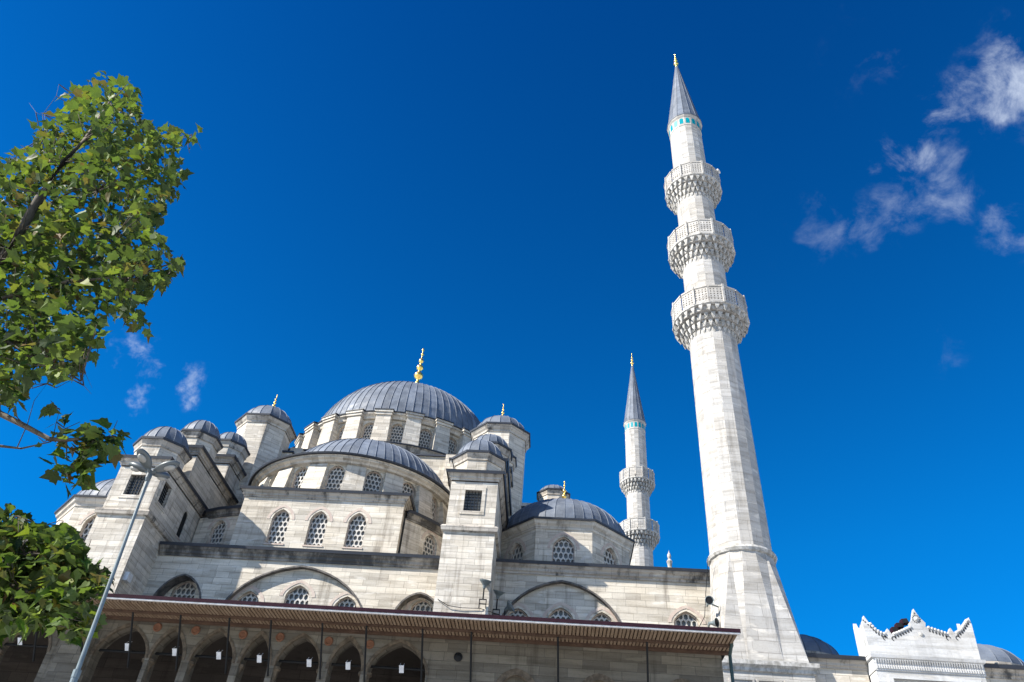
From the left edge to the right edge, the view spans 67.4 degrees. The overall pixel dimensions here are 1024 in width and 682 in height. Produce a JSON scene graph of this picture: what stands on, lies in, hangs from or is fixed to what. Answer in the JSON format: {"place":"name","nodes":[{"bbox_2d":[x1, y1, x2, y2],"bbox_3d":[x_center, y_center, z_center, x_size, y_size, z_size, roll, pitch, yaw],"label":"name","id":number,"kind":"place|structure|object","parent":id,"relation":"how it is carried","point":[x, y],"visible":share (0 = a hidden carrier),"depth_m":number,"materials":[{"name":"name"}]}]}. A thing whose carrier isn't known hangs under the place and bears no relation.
{"place":"outdoors","nodes":[
{"label":"outdoors","id":0,"kind":"place"},
{"bbox_2d":[23,348,710,626],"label":"mosque","id":1,"kind":"structure","parent":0,"point":[402,495],"depth_m":33.55,"materials":[{"name":"stone"}]},
{"bbox_2d":[78,511,95,536],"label":"window","id":2,"kind":"structure","parent":1,"relation":"in","point":[85,531],"depth_m":34.57,"materials":[{"name":"stone"}]},
{"bbox_2d":[169,582,198,597],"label":"window","id":3,"kind":"structure","parent":1,"relation":"in","point":[188,589],"depth_m":32.02,"materials":[{"name":"stone"}]},
{"bbox_2d":[231,585,263,601],"bbox_3d":[-10.725,10.933,30.886,1.380,2.180,0.300,2,-40,4],"label":"window","id":4,"kind":"structure","parent":1,"relation":"in","point":[251,596],"depth_m":31.35,"materials":[{"name":"stone"}]},
{"bbox_2d":[263,504,294,544],"bbox_3d":[-10.337,8.220,34.214,1.260,1.950,0.300,2,-40,4],"label":"window","id":5,"kind":"structure","parent":1,"relation":"in","point":[277,532],"depth_m":34.27,"materials":[{"name":"stone"}]},
{"bbox_2d":[280,580,314,603],"bbox_3d":[-8.738,10.864,30.869,1.460,2.530,0.300,2,-40,4],"label":"window","id":6,"kind":"structure","parent":1,"relation":"in","point":[299,595],"depth_m":31.37,"materials":[{"name":"stone"}]},
{"bbox_2d":[292,468,307,487],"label":"window","id":7,"kind":"structure","parent":1,"relation":"in","point":[297,483],"depth_m":36.47,"materials":[{"name":"stone"}]},
{"bbox_2d":[302,506,332,546],"bbox_3d":[-8.612,8.277,34.100,1.260,1.950,0.300,2,-40,4],"label":"window","id":8,"kind":"structure","parent":1,"relation":"in","point":[317,527],"depth_m":34.17,"materials":[{"name":"stone"}]},
{"bbox_2d":[325,467,344,489],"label":"window","id":9,"kind":"structure","parent":1,"relation":"in","point":[336,475],"depth_m":36.02,"materials":[{"name":"stone"}]},
{"bbox_2d":[338,427,344,439],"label":"window","id":10,"kind":"structure","parent":1,"relation":"in","point":[341,433],"depth_m":46.57,"materials":[{"name":"stone"}]},
{"bbox_2d":[329,591,359,606],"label":"window","id":11,"kind":"structure","parent":1,"relation":"in","point":[347,602],"depth_m":31.10,"materials":[{"name":"stone"}]},
{"bbox_2d":[342,508,371,548],"bbox_3d":[-6.867,8.334,33.986,1.260,1.950,0.300,2,-40,4],"label":"window","id":12,"kind":"structure","parent":1,"relation":"in","point":[356,529],"depth_m":34.05,"materials":[{"name":"stone"}]},
{"bbox_2d":[362,424,373,438],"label":"window","id":13,"kind":"structure","parent":1,"relation":"in","point":[368,429],"depth_m":46.01,"materials":[{"name":"stone"}]},
{"bbox_2d":[363,472,381,491],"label":"window","id":14,"kind":"structure","parent":1,"relation":"in","point":[373,481],"depth_m":36.25,"materials":[{"name":"stone"}]},
{"bbox_2d":[389,425,403,442],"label":"window","id":15,"kind":"structure","parent":1,"relation":"in","point":[396,434],"depth_m":45.84,"materials":[{"name":"stone"}]},
{"bbox_2d":[402,483,413,496],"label":"window","id":16,"kind":"structure","parent":1,"relation":"in","point":[406,489],"depth_m":37.07,"materials":[{"name":"stone"}]},
{"bbox_2d":[405,598,432,610],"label":"window","id":17,"kind":"structure","parent":1,"relation":"in","point":[423,605],"depth_m":31.14,"materials":[{"name":"stone"}]},
{"bbox_2d":[418,430,430,447],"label":"window","id":18,"kind":"structure","parent":1,"relation":"in","point":[425,436],"depth_m":46.07,"materials":[{"name":"stone"}]},
{"bbox_2d":[421,530,440,554],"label":"window","id":19,"kind":"structure","parent":1,"relation":"in","point":[429,548],"depth_m":35.05,"materials":[{"name":"stone"}]},
{"bbox_2d":[432,498,435,519],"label":"window","id":20,"kind":"structure","parent":1,"relation":"in","point":[433,510],"depth_m":38.04,"materials":[{"name":"stone"}]},
{"bbox_2d":[448,438,455,454],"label":"window","id":21,"kind":"structure","parent":1,"relation":"in","point":[452,445],"depth_m":46.74,"materials":[{"name":"stone"}]},
{"bbox_2d":[438,599,498,614],"bbox_3d":[-2.168,9.728,29.122,3.253,1.324,1.443,-21,-46,27],"label":"cable","id":22,"kind":"object","parent":1,"relation":"attached to","point":[473,608],"visible":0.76,"depth_m":28.36,"materials":[{"name":"metal"}]},
{"bbox_2d":[478,579,491,608],"bbox_3d":[-1.021,9.366,28.525,0.475,1.100,0.470,2,-40,4],"label":"floodlight","id":23,"kind":"object","parent":1,"relation":"attached to","point":[485,582],"visible":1,"depth_m":28.65,"materials":[{"name":"metal"}]},
{"bbox_2d":[492,589,504,614],"bbox_3d":[-0.518,9.886,28.997,0.470,1.120,0.451,2,-40,4],"label":"floodlight","id":24,"kind":"object","parent":1,"relation":"attached to","point":[498,593],"visible":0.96,"depth_m":29.12,"materials":[{"name":"metal"}]},
{"bbox_2d":[504,600,514,615],"bbox_3d":[-0.137,10.278,29.017,0.518,0.999,0.410,10,-40,-6],"label":"floodlight","id":25,"kind":"object","parent":1,"relation":"attached to","point":[509,607],"visible":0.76,"depth_m":29.14,"materials":[{"name":"metal"}]},
{"bbox_2d":[504,538,525,559],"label":"window","id":26,"kind":"structure","parent":1,"relation":"in","point":[518,553],"depth_m":34.16,"materials":[{"name":"stone"}]},
{"bbox_2d":[508,602,533,616],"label":"window","id":27,"kind":"structure","parent":1,"relation":"in","point":[517,612],"depth_m":30.60,"materials":[{"name":"stone"}]},
{"bbox_2d":[542,602,578,619],"bbox_3d":[1.882,11.457,29.965,1.460,2.530,0.300,2,-40,4],"label":"window","id":28,"kind":"structure","parent":1,"relation":"in","point":[560,613],"depth_m":30.52,"materials":[{"name":"stone"}]},
{"bbox_2d":[547,531,579,561],"bbox_3d":[2.206,9.137,32.996,1.410,1.950,0.300,2,-40,4],"label":"window","id":29,"kind":"structure","parent":1,"relation":"in","point":[563,549],"depth_m":33.20,"materials":[{"name":"stone"}]},
{"bbox_2d":[585,606,617,621],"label":"window","id":30,"kind":"structure","parent":1,"relation":"in","point":[601,617],"depth_m":30.38,"materials":[{"name":"stone"}]},
{"bbox_2d":[601,543,621,564],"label":"window","id":31,"kind":"structure","parent":1,"relation":"in","point":[608,556],"depth_m":33.86,"materials":[{"name":"stone"}]},
{"bbox_2d":[668,605,705,625],"bbox_3d":[6.756,11.449,29.525,1.460,2.530,0.300,2,-40,4],"label":"window","id":32,"kind":"structure","parent":1,"relation":"in","point":[684,619],"depth_m":30.06,"materials":[{"name":"stone"}]},
{"bbox_2d":[0,0,1023,661],"label":"sky","id":33,"kind":"structure","parent":0,"point":[477,185],"materials":[{"name":"blue"}]},
{"bbox_2d":[890,618,908,633],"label":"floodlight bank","id":34,"kind":"structure","parent":0,"point":[901,624],"depth_m":27.90,"materials":[{"name":"metal"}]},
{"label":"ground","id":35,"kind":"structure","parent":0,"visible":0},
{"bbox_2d":[0,70,202,647],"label":"plane tree","id":36,"kind":"object","parent":35,"relation":"on","point":[60,572],"visible":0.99,"depth_m":11.69,"materials":[{"name":"green plant"}]},
{"bbox_2d":[69,448,179,681],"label":"street lamp","id":37,"kind":"object","parent":35,"relation":"on","point":[159,471],"visible":1,"depth_m":8.79,"materials":[{"name":"metal"}]},
{"bbox_2d":[0,593,740,681],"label":"arcade","id":38,"kind":"object","parent":35,"relation":"on","point":[286,641],"visible":0.85,"depth_m":20.98,"materials":[{"name":"stone"}]},
{"bbox_2d":[125,641,128,650],"bbox_3d":[-10.694,8.509,21.425,0.134,0.201,0.174,0,-2,2],"label":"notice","id":39,"kind":"object","parent":38,"relation":"attached to","point":[126,646],"visible":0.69,"depth_m":21.34,"materials":[{"name":"white paper"}]},
{"bbox_2d":[172,646,176,655],"bbox_3d":[-9.321,8.600,21.297,0.134,0.201,0.174,0,-2,2],"label":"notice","id":40,"kind":"object","parent":38,"relation":"attached to","point":[174,650],"visible":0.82,"depth_m":21.21,"materials":[{"name":"white paper"}]},
{"bbox_2d":[216,650,222,658],"bbox_3d":[-8.066,8.657,21.201,0.134,0.201,0.174,0,-2,2],"label":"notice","id":41,"kind":"object","parent":38,"relation":"attached to","point":[218,655],"visible":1,"depth_m":21.12,"materials":[{"name":"white paper"}]},
{"bbox_2d":[257,653,261,662],"bbox_3d":[-6.920,8.709,21.113,0.134,0.201,0.174,0,-2,2],"label":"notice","id":42,"kind":"object","parent":38,"relation":"attached to","point":[259,658],"visible":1,"depth_m":21.03,"materials":[{"name":"white paper"}]},
{"bbox_2d":[307,657,312,666],"bbox_3d":[-5.526,8.778,21.002,0.134,0.201,0.174,0,-2,2],"label":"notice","id":43,"kind":"object","parent":38,"relation":"attached to","point":[309,662],"visible":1,"depth_m":20.92,"materials":[{"name":"white paper"}]},
{"bbox_2d":[345,660,350,669],"bbox_3d":[-4.450,8.821,20.925,0.134,0.201,0.174,0,-2,2],"label":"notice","id":44,"kind":"object","parent":38,"relation":"attached to","point":[347,665],"visible":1,"depth_m":20.84,"materials":[{"name":"white paper"}]},
{"bbox_2d":[399,663,404,672],"bbox_3d":[-2.984,8.869,20.829,0.134,0.201,0.174,0,-2,2],"label":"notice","id":45,"kind":"object","parent":38,"relation":"attached to","point":[401,668],"visible":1,"depth_m":20.75,"materials":[{"name":"white paper"}]},
{"bbox_2d":[619,353,659,565],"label":"minaret","id":46,"kind":"object","parent":35,"relation":"on","point":[637,485],"visible":0.6,"depth_m":67.54,"materials":[{"name":"stone"}]},
{"bbox_2d":[664,54,819,681],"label":"minaret","id":47,"kind":"object","parent":35,"relation":"on","point":[711,322],"visible":1,"depth_m":32.48,"materials":[{"name":"stone"}]},
{"bbox_2d":[699,561,707,626],"bbox_3d":[7.066,9.709,28.984,0.043,2.416,2.088,12,-40,-8],"label":"cable","id":48,"kind":"object","parent":47,"relation":"attached to","point":[705,593],"visible":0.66,"depth_m":28.59,"materials":[{"name":"metal"}]},
{"bbox_2d":[705,596,718,607],"bbox_3d":[7.185,9.406,27.520,0.626,0.329,0.584,2,-40,4],"label":"horn loudspeaker","id":49,"kind":"object","parent":47,"relation":"attached to","point":[709,600],"visible":1,"depth_m":27.36,"materials":[{"name":"metal"}]},
{"bbox_2d":[707,618,718,627],"bbox_3d":[7.179,9.970,27.039,0.497,0.329,0.590,2,-40,4],"label":"horn loudspeaker","id":50,"kind":"object","parent":47,"relation":"attached to","point":[715,622],"visible":0.97,"depth_m":26.97,"materials":[{"name":"metal"}]},
{"bbox_2d":[800,634,1023,681],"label":"courtyard wall","id":51,"kind":"structure","parent":35,"relation":"on","point":[1002,665],"depth_m":26.05,"materials":[{"name":"grey stone"}]},
{"bbox_2d":[853,609,986,681],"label":"gateway","id":52,"kind":"object","parent":35,"relation":"on","point":[916,650],"visible":0.99,"depth_m":25.76,"materials":[{"name":"stone"}]}
]}

